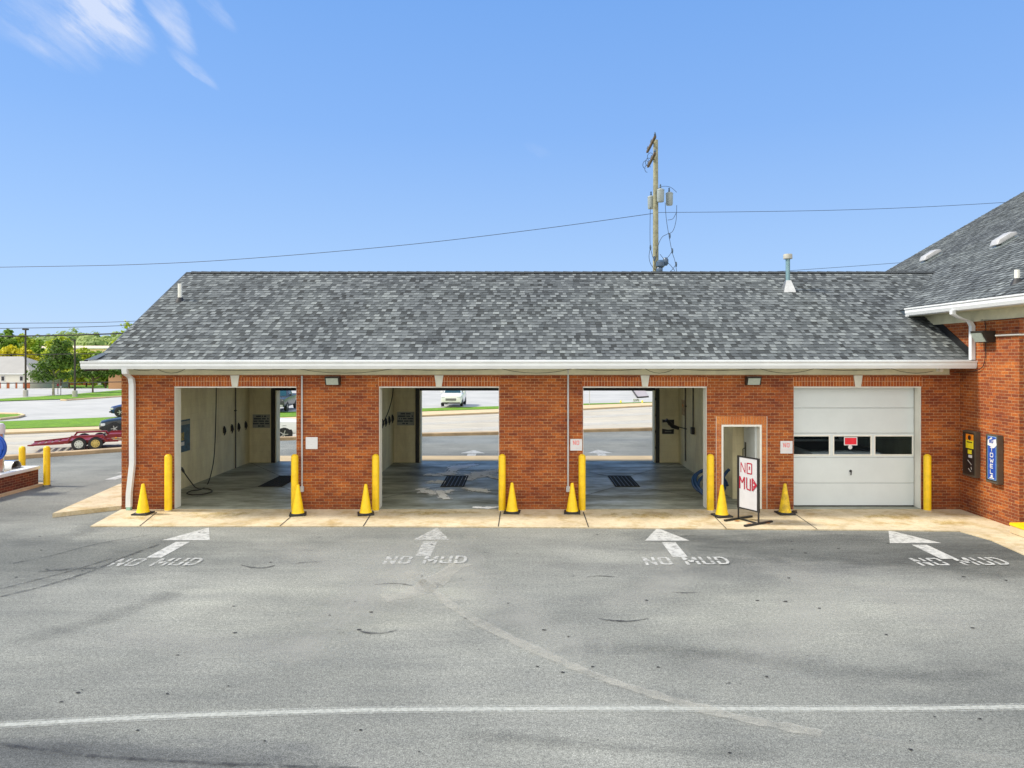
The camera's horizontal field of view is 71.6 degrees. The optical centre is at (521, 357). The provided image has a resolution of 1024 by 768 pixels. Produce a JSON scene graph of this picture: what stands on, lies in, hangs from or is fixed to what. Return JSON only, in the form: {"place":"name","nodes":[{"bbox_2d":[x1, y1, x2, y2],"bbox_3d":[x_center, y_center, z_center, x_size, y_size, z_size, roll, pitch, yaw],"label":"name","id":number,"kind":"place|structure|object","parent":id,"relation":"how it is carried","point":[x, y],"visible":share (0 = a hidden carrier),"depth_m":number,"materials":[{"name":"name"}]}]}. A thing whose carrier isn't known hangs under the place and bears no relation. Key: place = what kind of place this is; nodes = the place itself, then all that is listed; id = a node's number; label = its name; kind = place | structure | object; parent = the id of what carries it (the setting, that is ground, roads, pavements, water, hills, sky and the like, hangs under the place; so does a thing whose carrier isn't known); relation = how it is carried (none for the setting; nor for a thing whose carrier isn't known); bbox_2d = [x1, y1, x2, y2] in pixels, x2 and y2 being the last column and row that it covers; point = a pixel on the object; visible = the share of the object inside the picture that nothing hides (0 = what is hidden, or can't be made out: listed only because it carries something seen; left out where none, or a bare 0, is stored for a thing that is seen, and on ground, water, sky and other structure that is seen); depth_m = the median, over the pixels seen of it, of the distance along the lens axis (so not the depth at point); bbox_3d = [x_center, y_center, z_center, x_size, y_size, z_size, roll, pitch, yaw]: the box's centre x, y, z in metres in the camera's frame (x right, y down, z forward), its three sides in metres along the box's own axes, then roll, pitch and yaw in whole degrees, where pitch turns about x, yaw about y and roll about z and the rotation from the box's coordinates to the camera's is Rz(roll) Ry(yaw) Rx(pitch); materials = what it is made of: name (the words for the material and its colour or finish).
{"place":"outdoors","nodes":[
{"label":"outdoors","id":0,"kind":"place"},
{"bbox_2d":[0,353,100,354],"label":"overhead wire","id":1,"kind":"object","parent":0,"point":[45,354],"visible":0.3,"depth_m":35.09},
{"bbox_2d":[0,390,121,400],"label":"grass island","id":2,"kind":"structure","parent":0,"point":[101,394],"depth_m":80.75,"materials":[{"name":"green plant"}]},
{"bbox_2d":[70,339,77,396],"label":"street lamp","id":3,"kind":"object","parent":2,"relation":"on","point":[74,392],"visible":0.9,"depth_m":80.12,"materials":[{"name":"black metal"}]},
{"bbox_2d":[68,354,121,391],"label":"round tree","id":4,"kind":"object","parent":2,"relation":"on","point":[109,373],"visible":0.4,"depth_m":90.08,"materials":[{"name":"green plant"}]},
{"bbox_2d":[0,381,121,383],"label":"overhead wire","id":5,"kind":"object","parent":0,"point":[62,382],"visible":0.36,"depth_m":35.09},
{"bbox_2d":[0,333,122,336],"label":"overhead wire","id":6,"kind":"object","parent":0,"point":[60,335],"visible":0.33,"depth_m":35.08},
{"bbox_2d":[52,483,121,517],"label":"side walk","id":7,"kind":"structure","parent":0,"point":[109,499],"depth_m":16.95,"materials":[{"name":"concrete"}]},
{"bbox_2d":[0,402,644,428],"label":"grass verge","id":8,"kind":"object","parent":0,"point":[76,422],"depth_m":50.38,"materials":[{"name":"green plant"}]},
{"bbox_2d":[0,388,651,420],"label":"parking lot","id":9,"kind":"structure","parent":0,"point":[46,409],"depth_m":71.61,"materials":[{"name":"grey asphalt"}]},
{"bbox_2d":[0,412,25,419],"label":"island kerb","id":10,"kind":"structure","parent":9,"relation":"on","point":[15,417],"depth_m":53.05,"materials":[{"name":"concrete"}]},
{"bbox_2d":[22,328,28,396],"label":"street lamp","id":11,"kind":"object","parent":9,"relation":"on","point":[25,392],"visible":0.91,"depth_m":81.43,"materials":[{"name":"black metal"}]},
{"bbox_2d":[22,338,81,394],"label":"round tree","id":12,"kind":"object","parent":9,"relation":"on","point":[55,362],"visible":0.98,"depth_m":83.90,"materials":[{"name":"green plant"}]},
{"bbox_2d":[60,395,121,400],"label":"island kerb","id":13,"kind":"structure","parent":9,"relation":"on","point":[89,398],"depth_m":76.70,"materials":[{"name":"concrete"}]},
{"bbox_2d":[109,404,121,416],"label":"parked car","id":14,"kind":"object","parent":9,"relation":"on","point":[116,410],"visible":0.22,"depth_m":53.72,"materials":[{"name":"blue paint"}]},
{"bbox_2d":[280,391,295,411],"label":"parked pickup","id":15,"kind":"object","parent":9,"relation":"on","point":[287,399],"visible":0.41,"depth_m":59.93,"materials":[{"name":"grey paint"}]},
{"bbox_2d":[440,391,465,406],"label":"parked suv","id":16,"kind":"object","parent":9,"relation":"on","point":[453,397],"visible":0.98,"depth_m":64.28,"materials":[{"name":"white paint"}]},
{"bbox_2d":[4,407,651,454],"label":"road","id":17,"kind":"structure","parent":0,"point":[634,417],"depth_m":49.72,"materials":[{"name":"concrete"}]},
{"bbox_2d":[27,430,121,449],"bbox_3d":[-22.236,4.330,36.994,5.555,0.760,2.520,0,0,-26],"label":"flatbed trailer","id":18,"kind":"object","parent":17,"relation":"on","point":[84,439],"visible":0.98,"depth_m":36.05,"materials":[{"name":"metal"}]},
{"bbox_2d":[99,417,121,431],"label":"moving car","id":19,"kind":"object","parent":17,"relation":"on","point":[109,424],"visible":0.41,"depth_m":43.39,"materials":[{"name":"black paint"}]},
{"bbox_2d":[280,418,295,436],"bbox_3d":[-15.277,3.815,39.687,5.860,1.910,2.280,0,0,-25],"label":"pickup truck","id":20,"kind":"object","parent":17,"relation":"on","point":[287,426],"visible":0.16,"depth_m":39.67,"materials":[{"name":"white paint"}]},
{"bbox_2d":[4,406,651,434],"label":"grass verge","id":21,"kind":"structure","parent":17,"relation":"on","point":[422,416],"depth_m":57.26,"materials":[{"name":"green plant"}]},
{"bbox_2d":[5,403,651,433],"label":"sidewalk","id":22,"kind":"structure","parent":0,"point":[424,413],"depth_m":57.91,"materials":[{"name":"concrete"}]},
{"bbox_2d":[15,385,651,428],"bbox_3d":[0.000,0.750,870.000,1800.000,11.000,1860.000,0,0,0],"label":"ground","id":23,"kind":"structure","parent":0,"point":[88,386],"depth_m":146.02,"materials":[{"name":"green plant"}]},
{"bbox_2d":[0,345,18,355],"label":"background tree","id":24,"kind":"object","parent":23,"relation":"on","point":[9,349],"visible":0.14,"depth_m":149.70,"materials":[{"name":"yellow plant"}]},
{"bbox_2d":[0,329,19,351],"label":"background tree","id":25,"kind":"object","parent":23,"relation":"on","point":[5,341],"visible":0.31,"depth_m":169.37,"materials":[{"name":"green plant"}]},
{"bbox_2d":[12,333,36,357],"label":"background tree","id":26,"kind":"object","parent":23,"relation":"on","point":[31,342],"visible":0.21,"depth_m":174.95,"materials":[{"name":"green plant"}]},
{"bbox_2d":[16,346,42,360],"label":"background tree","id":27,"kind":"object","parent":23,"relation":"on","point":[22,351],"visible":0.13,"depth_m":147.11,"materials":[{"name":"yellow plant"}]},
{"bbox_2d":[0,356,67,387],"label":"building","id":28,"kind":"structure","parent":23,"relation":"on","point":[12,369],"depth_m":139.59,"materials":[{"name":"white brick"}]},
{"bbox_2d":[30,338,44,356],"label":"background tree","id":29,"kind":"object","parent":23,"relation":"on","point":[37,348],"visible":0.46,"depth_m":171.44,"materials":[{"name":"green plant"}]},
{"bbox_2d":[40,336,73,385],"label":"background tree","id":30,"kind":"object","parent":23,"relation":"on","point":[49,344],"visible":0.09,"depth_m":139.19,"materials":[{"name":"green plant"}]},
{"bbox_2d":[0,328,120,345],"bbox_3d":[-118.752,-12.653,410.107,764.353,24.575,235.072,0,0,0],"label":"wood","id":31,"kind":"object","parent":23,"relation":"on","point":[92,340],"visible":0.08,"depth_m":357.15,"materials":[{"name":"green plant"}]},
{"bbox_2d":[18,346,108,352],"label":"building","id":32,"kind":"structure","parent":23,"relation":"on","point":[95,348],"depth_m":216.19,"materials":[{"name":"white"}]},
{"bbox_2d":[48,350,84,387],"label":"background tree","id":33,"kind":"object","parent":23,"relation":"on","point":[80,379],"visible":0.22,"depth_m":138.31,"materials":[{"name":"green plant"}]},
{"bbox_2d":[76,346,94,386],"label":"background tree","id":34,"kind":"object","parent":23,"relation":"on","point":[80,351],"visible":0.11,"depth_m":149.56,"materials":[{"name":"green plant"}]},
{"bbox_2d":[81,350,107,387],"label":"background tree","id":35,"kind":"object","parent":23,"relation":"on","point":[102,379],"visible":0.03,"depth_m":138.48,"materials":[{"name":"green plant"}]},
{"bbox_2d":[108,374,121,388],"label":"building","id":36,"kind":"structure","parent":23,"relation":"on","point":[114,383],"depth_m":128.00,"materials":[{"name":"beige brick"}]},
{"bbox_2d":[0,431,1023,767],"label":"asphalt lot","id":37,"kind":"structure","parent":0,"point":[864,619],"depth_m":8.97,"materials":[{"name":"grey asphalt"}]},
{"bbox_2d":[0,466,42,496],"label":"brick planter","id":38,"kind":"object","parent":37,"relation":"on","point":[24,478],"visible":0.93,"depth_m":19.12,"materials":[{"name":"brick"}]},
{"bbox_2d":[0,423,6,472],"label":"vacuum station","id":39,"kind":"object","parent":38,"relation":"on","point":[3,447],"visible":0.98,"depth_m":18.75,"materials":[{"name":"blue metal"}]},
{"bbox_2d":[4,460,22,470],"bbox_3d":[-14.765,2.973,19.580,1.870,0.245,0.560,0,0,0],"label":"metal drum","id":40,"kind":"object","parent":38,"relation":"on","point":[9,465],"visible":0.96,"depth_m":19.50,"materials":[{"name":"silver metal"}]},
{"bbox_2d":[19,446,25,465],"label":"bollard","id":41,"kind":"object","parent":37,"relation":"on","point":[22,454],"visible":0.66,"depth_m":20.69,"materials":[{"name":"yellow metal"}]},
{"bbox_2d":[43,446,50,486],"bbox_3d":[-13.310,3.055,19.900,0.192,1.130,0.192,0,0,0],"label":"bollard","id":42,"kind":"object","parent":37,"relation":"on","point":[46,466],"visible":1,"depth_m":19.83,"materials":[{"name":"yellow metal"}]},
{"bbox_2d":[112,558,201,565],"bbox_3d":[-6.414,3.604,12.495,1.519,0.019,0.468,0,0,0],"label":"painted lettering","id":43,"kind":"object","parent":37,"relation":"on","point":[159,561],"visible":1,"depth_m":12.43,"materials":[{"name":"grey paint"}]},
{"bbox_2d":[147,528,209,557],"bbox_3d":[-6.630,3.614,13.925,0.940,0.001,2.250,0,0,0],"label":"painted arrow","id":44,"kind":"object","parent":37,"relation":"on","point":[173,547],"visible":1,"depth_m":14.06,"materials":[{"name":"grey paint"}]},
{"bbox_2d":[4,427,651,459],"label":"kerb","id":45,"kind":"structure","parent":37,"relation":"on","point":[73,452],"depth_m":31.20,"materials":[{"name":"brown concrete"}]},
{"bbox_2d":[384,556,466,563],"bbox_3d":[-1.704,3.604,12.630,1.462,0.019,0.478,0,0,0],"label":"painted lettering","id":46,"kind":"object","parent":37,"relation":"on","point":[465,559],"visible":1,"depth_m":12.68,"materials":[{"name":"grey paint"}]},
{"bbox_2d":[415,528,445,555],"bbox_3d":[-1.790,3.614,13.975,0.720,0.001,2.150,0,0,0],"label":"painted arrow","id":47,"kind":"object","parent":37,"relation":"on","point":[437,533],"visible":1,"depth_m":14.14,"materials":[{"name":"grey paint"}]},
{"bbox_2d":[280,456,651,460],"bbox_3d":[1.300,3.608,25.200,21.400,0.022,1.400,0,0,0],"label":"apron","id":48,"kind":"object","parent":37,"relation":"on","point":[496,458],"depth_m":25.19,"materials":[{"name":"concrete"}]},
{"bbox_2d":[0,705,1023,726],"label":"painted line","id":49,"kind":"object","parent":37,"relation":"on","point":[470,709],"visible":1,"depth_m":7.28,"materials":[{"name":"grey paint"}]},
{"bbox_2d":[80,271,977,509],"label":"car wash building","id":50,"kind":"structure","parent":37,"relation":"on","point":[850,358],"depth_m":17.08,"materials":[{"name":"red brick"}]},
{"bbox_2d":[175,284,183,301],"bbox_3d":[-9.170,-1.715,19.050,0.260,0.510,0.260,0,0,0],"label":"vent pipe","id":51,"kind":"object","parent":50,"relation":"on","point":[179,298],"visible":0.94,"depth_m":19.00,"materials":[{"name":"white plastic"}]},
{"bbox_2d":[181,419,189,451],"bbox_3d":[-9.273,2.160,19.290,0.012,0.880,1.120,0,0,0],"label":"wall poster","id":52,"kind":"object","parent":50,"relation":"attached to","point":[185,434],"depth_m":19.58,"materials":[{"name":"blue paper"}]},
{"bbox_2d":[181,388,216,494],"bbox_3d":[-8.528,2.145,18.825,0.628,2.968,2.651,0,0,-10],"label":"hose","id":53,"kind":"object","parent":50,"relation":"hanging from","point":[182,470],"visible":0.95,"depth_m":19.45,"materials":[{"name":"black rubber"}]},
{"bbox_2d":[234,388,236,467],"bbox_3d":[-9.250,2.105,22.950,0.060,2.970,0.100,0,0,0],"label":"wall pipe","id":54,"kind":"object","parent":50,"relation":"attached to","point":[235,410],"depth_m":22.93,"materials":[{"name":"grey metal"}]},
{"bbox_2d":[253,414,269,427],"bbox_3d":[-8.870,2.182,24.191,0.589,0.458,0.014,0,0,0],"label":"bay sign","id":55,"kind":"object","parent":50,"relation":"attached to","point":[261,420],"visible":1,"depth_m":24.19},
{"bbox_2d":[258,476,290,486],"bbox_3d":[-6.975,3.583,20.550,0.650,0.015,1.800,0,0,0],"label":"floor drain","id":56,"kind":"object","parent":50,"relation":"on","point":[279,481],"visible":0.81,"depth_m":20.25,"materials":[{"name":"metal"}]},
{"bbox_2d":[306,437,317,448],"bbox_3d":[-4.966,2.034,16.791,0.280,0.280,0.014,0,0,0],"label":"wall sign","id":57,"kind":"object","parent":50,"relation":"attached to","point":[311,442],"visible":1,"depth_m":16.79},
{"bbox_2d":[325,376,340,384],"bbox_3d":[-4.447,0.558,16.706,0.340,0.205,0.183,0,0,0],"label":"wall lamp","id":58,"kind":"object","parent":50,"relation":"attached to","point":[332,380],"visible":1,"depth_m":16.66,"materials":[{"name":"white metal"}]},
{"bbox_2d":[397,412,413,424],"bbox_3d":[-3.950,2.095,24.191,0.589,0.458,0.014,0,0,0],"label":"bay sign","id":59,"kind":"object","parent":50,"relation":"attached to","point":[405,418],"visible":1,"depth_m":24.19,"materials":[{"name":"grey metal"}]},
{"bbox_2d":[440,476,467,486],"bbox_3d":[-1.925,3.583,20.550,0.650,0.015,1.800,0,0,0],"label":"floor drain","id":60,"kind":"object","parent":50,"relation":"on","point":[454,481],"visible":1,"depth_m":20.41,"materials":[{"name":"metal"}]},
{"bbox_2d":[415,463,498,508],"bbox_3d":[-1.654,3.583,20.365,2.749,0.007,7.305,0,0,0],"label":"soap foam","id":61,"kind":"object","parent":50,"relation":"on","point":[454,468],"visible":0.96,"depth_m":21.14,"materials":[{"name":"white"}]},
{"bbox_2d":[570,439,581,450],"bbox_3d":[1.292,2.076,16.789,0.280,0.273,0.018,0,0,0],"label":"wall sign","id":62,"kind":"object","parent":50,"relation":"attached to","point":[575,444],"visible":1,"depth_m":16.79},
{"bbox_2d":[608,476,639,486],"bbox_3d":[2.940,3.583,20.550,0.680,0.015,1.800,0,0,0],"label":"floor drain","id":63,"kind":"object","parent":50,"relation":"on","point":[623,481],"visible":1,"depth_m":20.41,"materials":[{"name":"metal"}]},
{"bbox_2d":[662,419,673,433],"bbox_3d":[4.992,2.373,24.190,0.426,0.513,0.016,0,0,0],"label":"bay sign","id":64,"kind":"object","parent":50,"relation":"attached to","point":[667,428],"visible":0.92,"depth_m":24.18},
{"bbox_2d":[690,388,694,434],"bbox_3d":[5.300,1.505,22.000,0.100,1.770,0.180,0,0,0],"label":"wall pipe","id":65,"kind":"object","parent":50,"relation":"attached to","point":[692,430],"depth_m":21.98,"materials":[{"name":"brown metal"}]},
{"bbox_2d":[691,468,729,495],"bbox_3d":[4.792,3.187,17.994,0.936,0.791,0.680,0,0,0],"label":"hose","id":66,"kind":"object","parent":50,"relation":"on","point":[695,482],"visible":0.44,"depth_m":17.97,"materials":[{"name":"blue rubber"}]},
{"bbox_2d":[745,376,761,384],"bbox_3d":[5.455,0.558,16.706,0.340,0.205,0.183,0,0,0],"label":"wall lamp","id":67,"kind":"object","parent":50,"relation":"attached to","point":[752,380],"visible":1,"depth_m":16.66,"materials":[{"name":"white metal"}]},
{"bbox_2d":[780,441,792,453],"bbox_3d":[6.265,2.133,16.789,0.288,0.296,0.018,0,0,0],"label":"wall sign","id":68,"kind":"object","parent":50,"relation":"attached to","point":[786,447],"visible":1,"depth_m":16.79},
{"bbox_2d":[782,254,795,291],"bbox_3d":[7.370,-2.315,19.650,0.330,1.070,0.330,0,0,0],"label":"flue pipe","id":69,"kind":"object","parent":50,"relation":"on","point":[787,286],"visible":0.99,"depth_m":19.57,"materials":[{"name":"metal"}]},
{"bbox_2d":[59,532,1006,752],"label":"oil spots","id":70,"kind":"object","parent":37,"relation":"on","point":[538,666],"visible":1,"depth_m":8.29,"materials":[{"name":"black"}]},
{"bbox_2d":[643,132,676,271],"bbox_3d":[6.414,-3.100,35.271,1.763,15.440,2.129,0,0,-36],"label":"utility pole","id":71,"kind":"object","parent":37,"relation":"on","point":[655,198],"visible":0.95,"depth_m":34.98,"materials":[{"name":"brown wood"}]},
{"bbox_2d":[27,213,652,266],"bbox_3d":[-15.919,-5.681,35.099,45.072,2.904,0.024,0,0,0],"label":"overhead wire","id":72,"kind":"object","parent":71,"relation":"attached to","point":[333,251],"visible":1,"depth_m":35.09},
{"bbox_2d":[658,202,1004,212],"bbox_3d":[18.927,-7.659,35.099,24.498,1.033,0.021,0,0,0],"label":"overhead wire","id":73,"kind":"object","parent":71,"relation":"attached to","point":[829,210],"visible":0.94,"depth_m":35.09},
{"bbox_2d":[645,529,688,556],"bbox_3d":[2.870,3.614,13.935,0.880,0.001,2.170,0,0,0],"label":"painted arrow","id":74,"kind":"object","parent":37,"relation":"on","point":[664,536],"visible":1,"depth_m":13.99,"materials":[{"name":"grey paint"}]},
{"bbox_2d":[643,557,728,564],"bbox_3d":[2.911,3.604,12.570,1.491,0.019,0.478,0,0,0],"label":"painted lettering","id":75,"kind":"object","parent":37,"relation":"on","point":[684,558],"visible":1,"depth_m":12.56,"materials":[{"name":"grey paint"}]},
{"bbox_2d":[889,531,956,558],"bbox_3d":[7.676,3.614,13.751,0.950,0.001,2.040,0,0,-18],"label":"painted arrow","id":76,"kind":"object","parent":37,"relation":"on","point":[900,537],"visible":1,"depth_m":13.91,"materials":[{"name":"grey paint"}]},
{"bbox_2d":[887,191,1023,525],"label":"brick building","id":77,"kind":"structure","parent":37,"relation":"on","point":[961,293],"depth_m":16.17,"materials":[{"name":"brick"}]},
{"bbox_2d":[919,249,942,264],"bbox_3d":[13.193,-3.228,22.900,0.584,0.466,0.380,0,0,0],"label":"roof vent","id":78,"kind":"object","parent":77,"relation":"on","point":[929,256],"visible":1,"depth_m":22.75,"materials":[{"name":"grey metal"}]},
{"bbox_2d":[962,430,979,477],"bbox_3d":[10.311,2.215,16.295,0.134,1.050,0.490,0,0,0],"label":"vending box","id":79,"kind":"object","parent":77,"relation":"attached to","point":[971,453],"visible":1,"depth_m":16.17,"materials":[{"name":"brown metal"}]},
{"bbox_2d":[970,331,995,342],"bbox_3d":[10.222,-0.453,15.750,0.311,0.256,0.425,0,0,0],"label":"wall lamp","id":80,"kind":"object","parent":77,"relation":"attached to","point":[983,336],"visible":1,"depth_m":15.57,"materials":[{"name":"brown metal"}]},
{"bbox_2d":[985,434,1002,484],"bbox_3d":[10.306,2.220,15.490,0.145,1.060,0.420,0,0,0],"label":"vending box","id":81,"kind":"object","parent":77,"relation":"attached to","point":[994,458],"visible":1,"depth_m":15.37,"materials":[{"name":"blue metal"}]},
{"bbox_2d":[989,232,1018,249],"bbox_3d":[13.043,-3.141,19.200,0.584,0.466,0.380,0,0,0],"label":"roof vent","id":82,"kind":"object","parent":77,"relation":"on","point":[1002,240],"visible":1,"depth_m":19.05,"materials":[{"name":"grey metal"}]},
{"bbox_2d":[1010,270,1021,284],"bbox_3d":[10.500,-1.690,15.040,0.260,0.320,0.260,0,0,0],"label":"vent pipe","id":83,"kind":"object","parent":77,"relation":"on","point":[1016,279],"visible":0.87,"depth_m":14.99,"materials":[{"name":"white plastic"}]},
{"bbox_2d":[910,557,1008,565],"bbox_3d":[7.736,3.604,12.530,1.578,0.019,0.479,0,0,0],"label":"painted lettering","id":84,"kind":"object","parent":37,"relation":"on","point":[965,559],"visible":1,"depth_m":12.50,"materials":[{"name":"grey paint"}]},
{"bbox_2d":[0,0,1023,337],"label":"sky","id":85,"kind":"structure","parent":0,"point":[148,133],"materials":[{"name":"blue"}]},
{"bbox_2d":[90,509,1023,554],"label":"concrete apron","id":86,"kind":"object","parent":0,"point":[940,520],"visible":0.83,"depth_m":15.72,"materials":[{"name":"beige concrete"}]},
{"bbox_2d":[131,484,154,515],"bbox_3d":[-8.683,3.250,16.280,0.370,0.690,0.370,0,0,3],"label":"traffic cone","id":87,"kind":"object","parent":86,"relation":"on","point":[143,508],"visible":1,"depth_m":16.21,"materials":[{"name":"yellow plastic"}]},
{"bbox_2d":[164,454,172,511],"bbox_3d":[-8.273,2.945,16.620,0.188,1.350,0.188,0,0,0],"label":"bollard","id":88,"kind":"object","parent":86,"relation":"on","point":[167,482],"visible":1,"depth_m":16.56,"materials":[{"name":"yellow metal"}]},
{"bbox_2d":[291,454,297,510],"bbox_3d":[-5.313,2.945,16.620,0.188,1.350,0.188,0,0,0],"label":"bollard","id":89,"kind":"object","parent":86,"relation":"on","point":[294,470],"visible":0.69,"depth_m":16.55,"materials":[{"name":"yellow metal"}]},
{"bbox_2d":[289,484,306,516],"bbox_3d":[-5.105,3.250,16.200,0.370,0.690,0.370,0,0,-14],"label":"traffic cone","id":90,"kind":"object","parent":86,"relation":"on","point":[297,509],"visible":1,"depth_m":16.12,"materials":[{"name":"yellow plastic"}]},
{"bbox_2d":[357,484,373,515],"bbox_3d":[-3.568,3.250,16.250,0.370,0.690,0.370,0,0,-13],"label":"traffic cone","id":91,"kind":"object","parent":86,"relation":"on","point":[365,509],"visible":1,"depth_m":16.17,"materials":[{"name":"yellow plastic"}]},
{"bbox_2d":[372,454,379,511],"bbox_3d":[-3.417,2.945,16.620,0.188,1.350,0.188,0,0,0],"label":"bollard","id":92,"kind":"object","parent":86,"relation":"on","point":[375,482],"visible":0.94,"depth_m":16.55,"materials":[{"name":"yellow metal"}]},
{"bbox_2d":[140,511,816,528],"bbox_3d":[-1.089,3.592,15.669,14.764,0.001,1.720,0,0,0],"label":"apron joint","id":93,"kind":"object","parent":86,"relation":"on","point":[499,520],"visible":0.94,"depth_m":15.61,"materials":[{"name":"grey concrete"}]},
{"bbox_2d":[498,454,505,511],"bbox_3d":[-0.457,2.945,16.620,0.188,1.350,0.188,0,0,0],"label":"bollard","id":94,"kind":"object","parent":86,"relation":"on","point":[502,482],"visible":0.92,"depth_m":16.55,"materials":[{"name":"yellow metal"}]},
{"bbox_2d":[503,483,520,513],"bbox_3d":[-0.222,3.250,16.420,0.370,0.690,0.370,0,0,5],"label":"traffic cone","id":95,"kind":"object","parent":86,"relation":"on","point":[511,508],"visible":1,"depth_m":16.34,"materials":[{"name":"yellow plastic"}]},
{"bbox_2d":[564,483,579,514],"bbox_3d":[1.168,3.250,16.400,0.370,0.690,0.370,0,0,4],"label":"traffic cone","id":96,"kind":"object","parent":86,"relation":"on","point":[572,508],"visible":1,"depth_m":16.32,"materials":[{"name":"yellow plastic"}]},
{"bbox_2d":[579,454,585,511],"bbox_3d":[1.416,2.945,16.620,0.188,1.350,0.188,0,0,0],"label":"bollard","id":97,"kind":"object","parent":86,"relation":"on","point":[582,482],"visible":0.95,"depth_m":16.55,"materials":[{"name":"yellow metal"}]},
{"bbox_2d":[706,454,714,511],"bbox_3d":[4.421,2.945,16.620,0.188,1.350,0.188,0,0,0],"label":"bollard","id":98,"kind":"object","parent":86,"relation":"on","point":[710,482],"visible":1,"depth_m":16.55,"materials":[{"name":"yellow metal"}]},
{"bbox_2d":[711,484,732,517],"bbox_3d":[4.530,3.240,16.050,0.381,0.711,0.381,0,0,-10],"label":"traffic cone","id":99,"kind":"object","parent":86,"relation":"on","point":[721,510],"visible":1,"depth_m":15.97,"materials":[{"name":"yellow plastic"}]},
{"bbox_2d":[724,455,772,526],"bbox_3d":[4.951,2.887,15.500,0.840,1.414,0.623,0,0,-30],"label":"sign board","id":100,"kind":"object","parent":86,"relation":"on","point":[748,483],"visible":1,"depth_m":15.49,"materials":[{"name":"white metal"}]},
{"bbox_2d":[774,483,795,514],"bbox_3d":[6.048,3.250,16.300,0.370,0.690,0.370,0,0,-3],"label":"traffic cone","id":101,"kind":"object","parent":86,"relation":"on","point":[784,508],"visible":1,"depth_m":16.23,"materials":[{"name":"yellow plastic"}]},
{"bbox_2d":[923,454,931,511],"bbox_3d":[9.501,2.945,16.620,0.188,1.350,0.188,0,0,0],"label":"bollard","id":102,"kind":"object","parent":86,"relation":"on","point":[927,482],"visible":1,"depth_m":16.56,"materials":[{"name":"yellow metal"}]},
{"bbox_2d":[1009,522,1023,536],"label":"kerb block","id":103,"kind":"structure","parent":86,"relation":"on","point":[1016,528],"depth_m":14.37,"materials":[{"name":"beige concrete"}]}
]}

